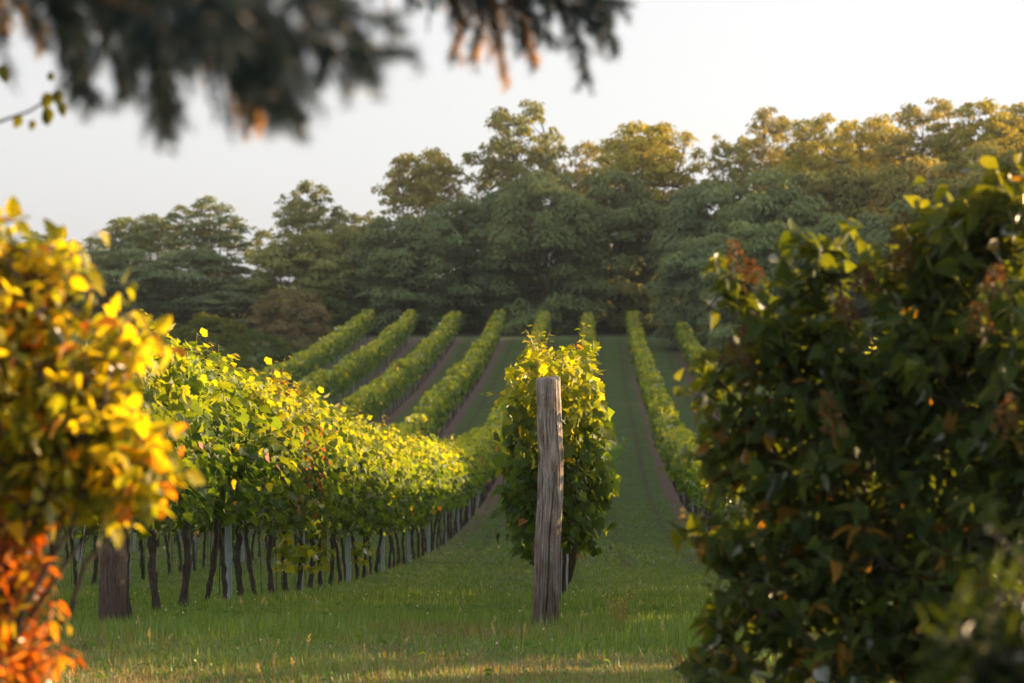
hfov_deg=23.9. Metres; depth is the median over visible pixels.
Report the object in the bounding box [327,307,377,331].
bush
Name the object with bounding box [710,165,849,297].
woodland tree
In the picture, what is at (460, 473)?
grapevine
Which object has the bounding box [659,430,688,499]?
grapevine
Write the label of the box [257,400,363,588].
grapevine
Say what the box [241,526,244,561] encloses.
trellis post
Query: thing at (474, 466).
grapevine
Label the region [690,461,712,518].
grapevine
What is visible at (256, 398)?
grapevine
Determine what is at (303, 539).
trellis post
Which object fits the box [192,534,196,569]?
trellis post
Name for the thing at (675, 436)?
grapevine
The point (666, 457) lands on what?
grapevine
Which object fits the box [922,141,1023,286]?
woodland tree
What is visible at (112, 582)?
wooden post
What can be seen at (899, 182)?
woodland tree
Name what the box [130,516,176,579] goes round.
grapevine
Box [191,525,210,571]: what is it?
grapevine
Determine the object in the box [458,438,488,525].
grapevine
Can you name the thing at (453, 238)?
woodland tree
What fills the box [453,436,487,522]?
grapevine
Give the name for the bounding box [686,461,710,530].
grapevine
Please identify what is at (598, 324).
bush
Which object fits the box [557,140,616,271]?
woodland tree
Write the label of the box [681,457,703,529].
grapevine
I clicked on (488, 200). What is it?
woodland tree
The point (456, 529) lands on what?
grapevine
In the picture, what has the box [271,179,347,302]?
woodland tree
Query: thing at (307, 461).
grapevine
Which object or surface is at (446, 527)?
trellis post
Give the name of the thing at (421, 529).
grapevine
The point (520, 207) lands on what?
woodland tree
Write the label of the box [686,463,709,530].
grapevine
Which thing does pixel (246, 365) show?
bush
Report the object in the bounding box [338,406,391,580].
grapevine
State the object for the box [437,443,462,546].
grapevine
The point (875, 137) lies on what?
woodland tree
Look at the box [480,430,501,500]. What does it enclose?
grapevine
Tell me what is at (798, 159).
woodland tree
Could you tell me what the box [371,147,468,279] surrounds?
woodland tree
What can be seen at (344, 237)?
woodland tree
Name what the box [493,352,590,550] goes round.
grapevine
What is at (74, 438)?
golden shrub
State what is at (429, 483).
grapevine
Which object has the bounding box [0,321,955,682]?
ground
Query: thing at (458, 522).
trellis post
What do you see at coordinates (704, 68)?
sky
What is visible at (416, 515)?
grapevine
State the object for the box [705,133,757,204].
woodland tree
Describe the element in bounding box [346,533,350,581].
trellis post
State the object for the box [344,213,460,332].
woodland tree
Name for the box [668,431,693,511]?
grapevine
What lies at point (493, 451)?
grapevine
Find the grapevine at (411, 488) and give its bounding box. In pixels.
[385,430,422,569]
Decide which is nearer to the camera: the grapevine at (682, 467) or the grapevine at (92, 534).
the grapevine at (92, 534)
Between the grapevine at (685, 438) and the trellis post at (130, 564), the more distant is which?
the grapevine at (685, 438)
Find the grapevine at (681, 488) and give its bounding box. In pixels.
[670,461,697,513]
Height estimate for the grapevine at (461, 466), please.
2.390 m
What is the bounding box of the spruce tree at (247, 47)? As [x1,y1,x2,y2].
[0,0,640,157]
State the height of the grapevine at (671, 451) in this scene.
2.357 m
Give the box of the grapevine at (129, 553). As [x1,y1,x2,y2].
[99,522,145,576]
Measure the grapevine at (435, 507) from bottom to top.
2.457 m
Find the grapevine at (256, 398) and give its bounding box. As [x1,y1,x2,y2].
[191,342,296,599]
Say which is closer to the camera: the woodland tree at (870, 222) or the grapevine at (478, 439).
the grapevine at (478, 439)
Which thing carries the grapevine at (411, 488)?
on the ground at (638, 463)
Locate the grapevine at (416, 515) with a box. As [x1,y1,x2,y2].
[376,432,429,567]
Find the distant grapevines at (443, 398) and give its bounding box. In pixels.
[253,308,791,594]
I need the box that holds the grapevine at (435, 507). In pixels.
[410,434,443,559]
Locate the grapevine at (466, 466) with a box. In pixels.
[432,437,474,542]
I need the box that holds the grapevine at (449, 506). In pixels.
[423,453,451,553]
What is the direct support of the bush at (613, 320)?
on the ground at (638, 463)
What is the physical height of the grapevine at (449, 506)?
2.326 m
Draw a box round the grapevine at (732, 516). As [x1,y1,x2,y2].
[720,467,743,520]
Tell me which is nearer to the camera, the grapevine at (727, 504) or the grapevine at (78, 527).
the grapevine at (78, 527)
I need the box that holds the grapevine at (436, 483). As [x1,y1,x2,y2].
[396,432,444,561]
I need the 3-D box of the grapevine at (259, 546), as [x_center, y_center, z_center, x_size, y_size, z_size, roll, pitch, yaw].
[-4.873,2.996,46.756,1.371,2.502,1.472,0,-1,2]
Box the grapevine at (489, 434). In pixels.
[470,422,497,505]
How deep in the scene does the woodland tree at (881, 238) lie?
143.21 m
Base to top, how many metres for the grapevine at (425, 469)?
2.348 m
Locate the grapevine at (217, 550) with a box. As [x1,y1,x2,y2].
[203,523,235,567]
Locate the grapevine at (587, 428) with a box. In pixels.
[480,323,628,565]
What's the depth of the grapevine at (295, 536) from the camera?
52.30 m
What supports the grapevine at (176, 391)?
on the ground at (638, 463)
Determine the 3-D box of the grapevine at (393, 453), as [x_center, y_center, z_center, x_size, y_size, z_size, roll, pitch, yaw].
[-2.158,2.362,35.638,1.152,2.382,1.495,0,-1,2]
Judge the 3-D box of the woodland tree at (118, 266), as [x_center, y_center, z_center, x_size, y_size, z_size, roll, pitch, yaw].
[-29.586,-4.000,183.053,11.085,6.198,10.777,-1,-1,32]
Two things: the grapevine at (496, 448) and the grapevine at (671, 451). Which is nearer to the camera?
the grapevine at (671, 451)
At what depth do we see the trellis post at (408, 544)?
44.42 m
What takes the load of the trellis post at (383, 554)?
on the ground at (638, 463)
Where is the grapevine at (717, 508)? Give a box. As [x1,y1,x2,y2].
[706,483,719,511]
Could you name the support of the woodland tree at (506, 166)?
on the ground at (638, 463)
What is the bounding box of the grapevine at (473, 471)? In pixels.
[447,441,478,537]
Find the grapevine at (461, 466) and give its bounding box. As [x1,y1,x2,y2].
[440,441,470,544]
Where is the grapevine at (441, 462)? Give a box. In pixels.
[406,428,450,557]
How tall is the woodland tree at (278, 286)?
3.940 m
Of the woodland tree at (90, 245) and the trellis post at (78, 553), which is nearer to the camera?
the trellis post at (78, 553)
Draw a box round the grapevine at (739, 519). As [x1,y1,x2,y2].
[729,458,766,539]
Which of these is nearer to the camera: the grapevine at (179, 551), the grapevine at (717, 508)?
the grapevine at (179, 551)
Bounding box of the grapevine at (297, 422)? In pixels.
[195,356,318,594]
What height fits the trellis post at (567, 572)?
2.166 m
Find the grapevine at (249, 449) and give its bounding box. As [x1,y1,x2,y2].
[159,343,283,599]
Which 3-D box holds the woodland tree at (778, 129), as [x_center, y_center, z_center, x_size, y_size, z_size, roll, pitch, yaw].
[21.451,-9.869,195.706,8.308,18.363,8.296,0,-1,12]
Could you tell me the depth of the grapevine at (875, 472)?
19.86 m
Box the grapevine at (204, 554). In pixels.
[181,521,213,569]
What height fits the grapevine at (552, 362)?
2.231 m
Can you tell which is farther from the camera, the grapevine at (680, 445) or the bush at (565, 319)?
the bush at (565, 319)
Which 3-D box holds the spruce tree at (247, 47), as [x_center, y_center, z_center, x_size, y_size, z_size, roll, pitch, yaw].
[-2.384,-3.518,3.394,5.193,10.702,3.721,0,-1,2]
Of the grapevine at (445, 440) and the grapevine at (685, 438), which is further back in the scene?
the grapevine at (685, 438)
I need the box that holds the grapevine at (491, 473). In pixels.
[474,441,494,512]
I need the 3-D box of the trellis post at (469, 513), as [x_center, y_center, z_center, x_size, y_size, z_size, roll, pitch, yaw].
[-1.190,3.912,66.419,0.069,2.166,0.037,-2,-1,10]
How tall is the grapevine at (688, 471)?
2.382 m
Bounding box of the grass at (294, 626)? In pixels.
[23,500,1008,682]
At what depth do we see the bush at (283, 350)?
138.25 m
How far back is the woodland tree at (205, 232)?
185.78 m
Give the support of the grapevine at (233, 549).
on the ground at (638, 463)
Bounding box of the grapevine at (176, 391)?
[46,320,217,620]
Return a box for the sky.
[0,0,1023,320]
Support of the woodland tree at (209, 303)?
on the ground at (638, 463)
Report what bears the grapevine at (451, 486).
on the ground at (638, 463)
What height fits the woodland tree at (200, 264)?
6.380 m
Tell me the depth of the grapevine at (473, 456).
61.29 m
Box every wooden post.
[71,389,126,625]
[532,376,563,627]
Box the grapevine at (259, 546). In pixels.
[257,533,262,557]
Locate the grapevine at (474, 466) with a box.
[452,440,480,535]
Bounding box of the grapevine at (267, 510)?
[208,359,301,597]
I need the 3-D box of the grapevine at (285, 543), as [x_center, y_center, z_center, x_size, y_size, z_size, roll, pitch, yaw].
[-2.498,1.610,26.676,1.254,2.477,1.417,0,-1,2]
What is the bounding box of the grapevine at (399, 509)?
[356,428,418,575]
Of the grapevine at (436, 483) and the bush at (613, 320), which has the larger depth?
the bush at (613, 320)
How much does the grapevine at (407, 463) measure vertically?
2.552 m
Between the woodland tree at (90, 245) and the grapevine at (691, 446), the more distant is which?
the woodland tree at (90, 245)
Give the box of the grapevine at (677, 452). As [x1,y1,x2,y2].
[670,438,695,512]
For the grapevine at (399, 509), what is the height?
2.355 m
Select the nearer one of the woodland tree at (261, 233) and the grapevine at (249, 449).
the grapevine at (249, 449)
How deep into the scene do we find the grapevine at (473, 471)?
58.15 m
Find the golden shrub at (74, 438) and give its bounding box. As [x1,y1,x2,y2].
[0,195,204,682]
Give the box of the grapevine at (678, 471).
[670,437,710,513]
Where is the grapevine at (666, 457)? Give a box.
[665,433,684,502]
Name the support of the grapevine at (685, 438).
on the ground at (638, 463)
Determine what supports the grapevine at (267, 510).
on the ground at (638, 463)
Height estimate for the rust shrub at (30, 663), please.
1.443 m
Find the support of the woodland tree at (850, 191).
on the ground at (638, 463)
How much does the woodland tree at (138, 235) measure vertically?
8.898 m
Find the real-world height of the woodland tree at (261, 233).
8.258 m
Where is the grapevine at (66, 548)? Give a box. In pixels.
[63,528,68,555]
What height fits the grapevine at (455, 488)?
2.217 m
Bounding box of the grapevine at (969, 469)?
[930,331,1021,559]
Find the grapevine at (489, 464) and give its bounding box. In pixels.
[461,432,496,516]
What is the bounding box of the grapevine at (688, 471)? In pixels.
[683,463,705,510]
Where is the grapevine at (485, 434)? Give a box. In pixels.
[457,426,494,515]
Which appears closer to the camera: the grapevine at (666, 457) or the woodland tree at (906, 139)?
the grapevine at (666, 457)
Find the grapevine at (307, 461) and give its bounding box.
[242,361,337,595]
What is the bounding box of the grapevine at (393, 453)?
[345,422,404,577]
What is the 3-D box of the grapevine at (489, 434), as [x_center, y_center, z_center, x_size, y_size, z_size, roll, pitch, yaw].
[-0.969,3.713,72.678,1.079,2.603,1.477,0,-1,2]
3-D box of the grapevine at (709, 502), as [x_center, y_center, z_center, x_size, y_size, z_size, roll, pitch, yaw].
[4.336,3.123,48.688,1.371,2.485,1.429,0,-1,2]
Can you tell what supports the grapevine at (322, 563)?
on the ground at (638, 463)
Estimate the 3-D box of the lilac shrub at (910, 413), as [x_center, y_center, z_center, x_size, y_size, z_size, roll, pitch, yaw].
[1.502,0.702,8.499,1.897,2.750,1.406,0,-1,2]
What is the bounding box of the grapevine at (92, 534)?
[82,522,159,542]
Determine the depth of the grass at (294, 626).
16.59 m
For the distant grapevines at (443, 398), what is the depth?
120.26 m
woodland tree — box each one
[19,230,86,263]
[36,263,86,320]
[57,247,190,325]
[77,237,118,283]
[87,213,186,311]
[134,247,256,326]
[153,195,257,325]
[187,284,293,330]
[191,284,299,313]
[238,229,362,331]
[247,226,277,322]
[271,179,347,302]
[300,223,399,320]
[340,209,381,249]
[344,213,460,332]
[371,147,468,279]
[397,196,516,330]
[443,190,554,321]
[460,98,573,207]
[473,169,618,333]
[548,165,669,329]
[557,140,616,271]
[580,120,713,312]
[615,193,703,314]
[640,179,761,331]
[647,232,766,348]
[696,219,801,359]
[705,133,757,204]
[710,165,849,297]
[732,106,816,213]
[769,212,892,351]
[777,112,861,193]
[787,163,891,261]
[817,113,911,203]
[848,195,957,352]
[850,154,966,280]
[869,96,976,200]
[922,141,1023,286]
[928,97,1023,176]
[948,237,1023,332]
[985,101,1023,148]
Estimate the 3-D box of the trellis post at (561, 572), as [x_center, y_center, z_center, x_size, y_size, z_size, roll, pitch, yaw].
[0.443,1.419,22.364,0.069,2.166,0.036,1,0,4]
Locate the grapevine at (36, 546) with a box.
[26,496,63,586]
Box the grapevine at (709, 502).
[694,471,715,514]
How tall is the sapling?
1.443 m
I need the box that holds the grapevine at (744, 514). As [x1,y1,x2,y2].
[737,472,760,529]
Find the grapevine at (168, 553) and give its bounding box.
[145,525,190,574]
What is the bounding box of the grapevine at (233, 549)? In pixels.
[224,524,248,562]
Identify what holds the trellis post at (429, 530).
on the ground at (638, 463)
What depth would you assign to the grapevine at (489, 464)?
67.11 m
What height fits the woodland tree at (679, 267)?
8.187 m
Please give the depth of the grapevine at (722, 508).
42.58 m
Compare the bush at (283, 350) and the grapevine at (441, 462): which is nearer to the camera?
the grapevine at (441, 462)
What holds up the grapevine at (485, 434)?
on the ground at (638, 463)
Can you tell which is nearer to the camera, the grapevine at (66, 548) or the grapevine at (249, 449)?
the grapevine at (249, 449)
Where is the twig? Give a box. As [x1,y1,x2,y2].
[0,65,66,130]
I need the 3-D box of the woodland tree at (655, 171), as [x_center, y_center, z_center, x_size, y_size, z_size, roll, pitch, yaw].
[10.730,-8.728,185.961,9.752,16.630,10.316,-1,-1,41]
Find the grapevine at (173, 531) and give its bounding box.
[135,520,176,541]
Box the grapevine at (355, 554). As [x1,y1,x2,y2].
[342,424,399,579]
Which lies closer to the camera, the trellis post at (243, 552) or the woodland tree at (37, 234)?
the trellis post at (243, 552)
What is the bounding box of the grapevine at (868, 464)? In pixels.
[851,373,885,508]
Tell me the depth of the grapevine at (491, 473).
69.31 m
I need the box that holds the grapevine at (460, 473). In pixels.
[432,443,465,548]
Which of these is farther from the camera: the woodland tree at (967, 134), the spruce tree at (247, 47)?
the woodland tree at (967, 134)
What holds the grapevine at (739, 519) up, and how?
on the ground at (638, 463)
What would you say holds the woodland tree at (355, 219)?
on the ground at (638, 463)
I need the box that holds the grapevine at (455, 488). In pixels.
[432,453,457,549]
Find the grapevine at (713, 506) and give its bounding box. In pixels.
[708,482,723,515]
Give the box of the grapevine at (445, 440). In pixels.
[438,434,470,539]
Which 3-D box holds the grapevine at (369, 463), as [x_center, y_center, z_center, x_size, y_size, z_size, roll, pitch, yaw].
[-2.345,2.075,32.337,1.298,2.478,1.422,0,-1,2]
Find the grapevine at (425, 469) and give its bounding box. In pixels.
[394,437,432,566]
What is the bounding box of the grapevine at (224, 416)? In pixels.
[138,334,256,606]
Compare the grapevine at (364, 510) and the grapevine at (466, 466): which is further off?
the grapevine at (466, 466)
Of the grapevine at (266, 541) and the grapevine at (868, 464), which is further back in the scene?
the grapevine at (266, 541)
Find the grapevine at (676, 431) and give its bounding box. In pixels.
[667,426,689,504]
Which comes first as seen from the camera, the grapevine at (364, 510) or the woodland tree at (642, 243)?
the grapevine at (364, 510)
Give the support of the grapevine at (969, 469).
on the ground at (638, 463)
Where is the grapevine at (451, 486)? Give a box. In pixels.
[430,449,461,551]
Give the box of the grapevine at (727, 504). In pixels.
[721,491,737,526]
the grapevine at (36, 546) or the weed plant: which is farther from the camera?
the grapevine at (36, 546)
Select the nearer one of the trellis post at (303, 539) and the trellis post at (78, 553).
the trellis post at (303, 539)
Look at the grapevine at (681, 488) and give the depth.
64.28 m
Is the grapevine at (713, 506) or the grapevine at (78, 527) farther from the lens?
the grapevine at (713, 506)
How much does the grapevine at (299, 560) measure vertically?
2.382 m
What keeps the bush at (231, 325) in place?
on the ground at (638, 463)
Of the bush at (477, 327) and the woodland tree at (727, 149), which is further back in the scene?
the woodland tree at (727, 149)
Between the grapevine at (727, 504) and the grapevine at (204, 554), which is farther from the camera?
the grapevine at (727, 504)
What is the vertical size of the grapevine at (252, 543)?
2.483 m
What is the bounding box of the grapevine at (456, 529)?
[455,445,479,532]
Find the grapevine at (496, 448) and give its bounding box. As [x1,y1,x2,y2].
[471,430,500,503]
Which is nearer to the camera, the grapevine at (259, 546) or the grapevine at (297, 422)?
the grapevine at (297, 422)
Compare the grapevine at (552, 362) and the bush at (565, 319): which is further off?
the bush at (565, 319)
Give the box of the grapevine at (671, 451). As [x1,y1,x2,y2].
[668,432,692,508]
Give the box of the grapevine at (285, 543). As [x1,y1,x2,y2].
[262,383,343,591]
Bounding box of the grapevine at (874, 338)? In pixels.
[858,337,877,506]
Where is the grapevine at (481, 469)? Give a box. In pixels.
[458,442,485,527]
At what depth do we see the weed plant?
16.26 m
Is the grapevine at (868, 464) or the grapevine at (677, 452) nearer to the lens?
the grapevine at (868, 464)
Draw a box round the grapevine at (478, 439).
[456,434,493,519]
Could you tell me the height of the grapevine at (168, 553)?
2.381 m
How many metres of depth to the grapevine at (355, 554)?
34.51 m
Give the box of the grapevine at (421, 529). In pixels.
[412,438,448,555]
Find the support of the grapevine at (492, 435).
on the ground at (638, 463)
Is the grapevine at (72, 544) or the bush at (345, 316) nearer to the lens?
the grapevine at (72, 544)
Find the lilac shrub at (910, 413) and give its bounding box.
[666,151,1023,682]
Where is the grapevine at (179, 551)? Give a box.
[176,522,206,572]
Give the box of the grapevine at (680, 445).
[670,433,695,510]
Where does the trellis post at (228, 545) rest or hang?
on the ground at (638, 463)
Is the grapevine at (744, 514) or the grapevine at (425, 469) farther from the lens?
the grapevine at (425, 469)
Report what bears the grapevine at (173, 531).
on the ground at (638, 463)
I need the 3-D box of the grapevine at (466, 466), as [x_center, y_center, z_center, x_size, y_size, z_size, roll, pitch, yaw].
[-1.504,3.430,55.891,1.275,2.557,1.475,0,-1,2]
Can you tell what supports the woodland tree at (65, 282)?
on the ground at (638, 463)
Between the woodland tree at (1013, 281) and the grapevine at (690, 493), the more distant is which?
the woodland tree at (1013, 281)
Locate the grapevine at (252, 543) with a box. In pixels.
[249,529,255,559]
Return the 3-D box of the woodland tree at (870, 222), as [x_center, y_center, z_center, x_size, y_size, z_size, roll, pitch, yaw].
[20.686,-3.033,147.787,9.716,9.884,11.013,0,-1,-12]
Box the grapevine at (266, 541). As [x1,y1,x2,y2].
[264,535,267,555]
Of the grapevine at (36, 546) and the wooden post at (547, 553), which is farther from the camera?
the grapevine at (36, 546)
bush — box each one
[139,322,208,344]
[166,311,255,358]
[212,345,263,375]
[224,328,293,370]
[244,287,333,349]
[297,296,360,333]
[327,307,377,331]
[386,313,440,331]
[459,315,488,331]
[550,315,596,333]
[574,313,618,330]
[598,308,653,332]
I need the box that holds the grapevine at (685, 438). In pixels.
[676,432,695,512]
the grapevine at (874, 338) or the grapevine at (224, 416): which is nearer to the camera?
the grapevine at (224, 416)
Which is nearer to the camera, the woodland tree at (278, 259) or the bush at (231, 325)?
the bush at (231, 325)
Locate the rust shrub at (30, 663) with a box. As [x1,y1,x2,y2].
[0,481,86,682]
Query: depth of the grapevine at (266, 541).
47.87 m
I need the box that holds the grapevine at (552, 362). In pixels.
[507,346,593,596]
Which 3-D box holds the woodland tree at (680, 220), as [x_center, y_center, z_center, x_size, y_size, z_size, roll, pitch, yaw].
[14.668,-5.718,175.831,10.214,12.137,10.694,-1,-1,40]
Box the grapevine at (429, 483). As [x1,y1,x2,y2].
[392,440,443,563]
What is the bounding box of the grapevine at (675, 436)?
[667,429,691,504]
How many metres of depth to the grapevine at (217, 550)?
41.23 m
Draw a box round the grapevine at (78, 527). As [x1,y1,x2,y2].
[50,495,82,587]
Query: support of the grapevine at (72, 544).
on the ground at (638, 463)
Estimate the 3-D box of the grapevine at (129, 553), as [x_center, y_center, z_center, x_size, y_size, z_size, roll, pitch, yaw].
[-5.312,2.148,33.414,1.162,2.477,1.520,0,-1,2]
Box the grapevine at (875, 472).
[867,315,903,511]
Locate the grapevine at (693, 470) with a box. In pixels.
[687,461,713,515]
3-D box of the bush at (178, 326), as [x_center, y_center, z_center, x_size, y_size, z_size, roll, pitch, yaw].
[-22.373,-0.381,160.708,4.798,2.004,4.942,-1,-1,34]
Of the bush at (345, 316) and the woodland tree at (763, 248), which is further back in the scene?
the bush at (345, 316)
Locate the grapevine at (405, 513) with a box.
[375,427,417,558]
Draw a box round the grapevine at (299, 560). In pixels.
[241,391,356,591]
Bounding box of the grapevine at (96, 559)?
[63,519,143,584]
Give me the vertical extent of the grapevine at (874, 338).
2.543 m
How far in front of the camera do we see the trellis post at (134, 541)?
50.11 m
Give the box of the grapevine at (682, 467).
[679,445,704,530]
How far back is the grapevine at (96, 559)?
31.22 m
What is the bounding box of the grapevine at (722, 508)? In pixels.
[705,465,736,528]
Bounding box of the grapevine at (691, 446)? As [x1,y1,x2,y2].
[679,442,705,519]
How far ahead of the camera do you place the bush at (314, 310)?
160.28 m
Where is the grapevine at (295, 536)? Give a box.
[294,531,296,547]
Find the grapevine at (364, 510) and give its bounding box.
[308,406,388,584]
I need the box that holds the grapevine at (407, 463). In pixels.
[371,415,411,573]
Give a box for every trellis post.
[76,529,79,560]
[129,537,130,579]
[133,532,135,551]
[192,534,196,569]
[224,398,231,598]
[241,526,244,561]
[301,526,304,588]
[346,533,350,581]
[381,531,384,571]
[407,529,410,561]
[427,520,430,552]
[445,511,446,542]
[457,509,459,531]
[468,499,470,519]
[559,538,562,597]
[566,554,568,590]
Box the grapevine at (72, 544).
[48,520,99,586]
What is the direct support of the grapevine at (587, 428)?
on the ground at (638, 463)
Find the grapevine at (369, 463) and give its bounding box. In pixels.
[314,404,386,583]
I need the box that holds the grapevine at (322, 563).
[292,400,367,585]
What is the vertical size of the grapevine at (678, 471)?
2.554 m
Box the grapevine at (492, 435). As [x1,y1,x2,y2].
[471,422,501,498]
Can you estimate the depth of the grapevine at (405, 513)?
38.92 m
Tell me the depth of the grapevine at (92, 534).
31.79 m
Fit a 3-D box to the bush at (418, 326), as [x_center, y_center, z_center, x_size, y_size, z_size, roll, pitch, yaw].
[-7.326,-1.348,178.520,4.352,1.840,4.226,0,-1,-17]
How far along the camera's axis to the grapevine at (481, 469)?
62.58 m
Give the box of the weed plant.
[598,576,653,630]
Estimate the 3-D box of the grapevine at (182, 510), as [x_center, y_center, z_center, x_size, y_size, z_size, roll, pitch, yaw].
[-2.752,0.968,18.763,1.152,2.419,1.468,0,-1,2]
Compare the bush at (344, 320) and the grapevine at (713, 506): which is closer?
the grapevine at (713, 506)
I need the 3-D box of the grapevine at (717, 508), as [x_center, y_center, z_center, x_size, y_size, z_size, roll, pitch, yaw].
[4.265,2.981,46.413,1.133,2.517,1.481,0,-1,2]
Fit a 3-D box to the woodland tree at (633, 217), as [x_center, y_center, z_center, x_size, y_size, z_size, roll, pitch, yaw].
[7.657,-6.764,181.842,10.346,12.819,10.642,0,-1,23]
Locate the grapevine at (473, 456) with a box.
[455,442,479,530]
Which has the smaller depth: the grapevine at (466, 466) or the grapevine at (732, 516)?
the grapevine at (732, 516)
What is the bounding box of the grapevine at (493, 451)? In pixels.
[470,431,495,507]
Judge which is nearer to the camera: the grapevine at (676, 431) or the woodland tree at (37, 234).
the grapevine at (676, 431)
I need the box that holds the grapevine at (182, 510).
[119,309,231,612]
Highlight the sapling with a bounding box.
[908,500,1023,682]
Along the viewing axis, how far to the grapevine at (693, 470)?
53.30 m
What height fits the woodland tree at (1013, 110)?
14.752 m

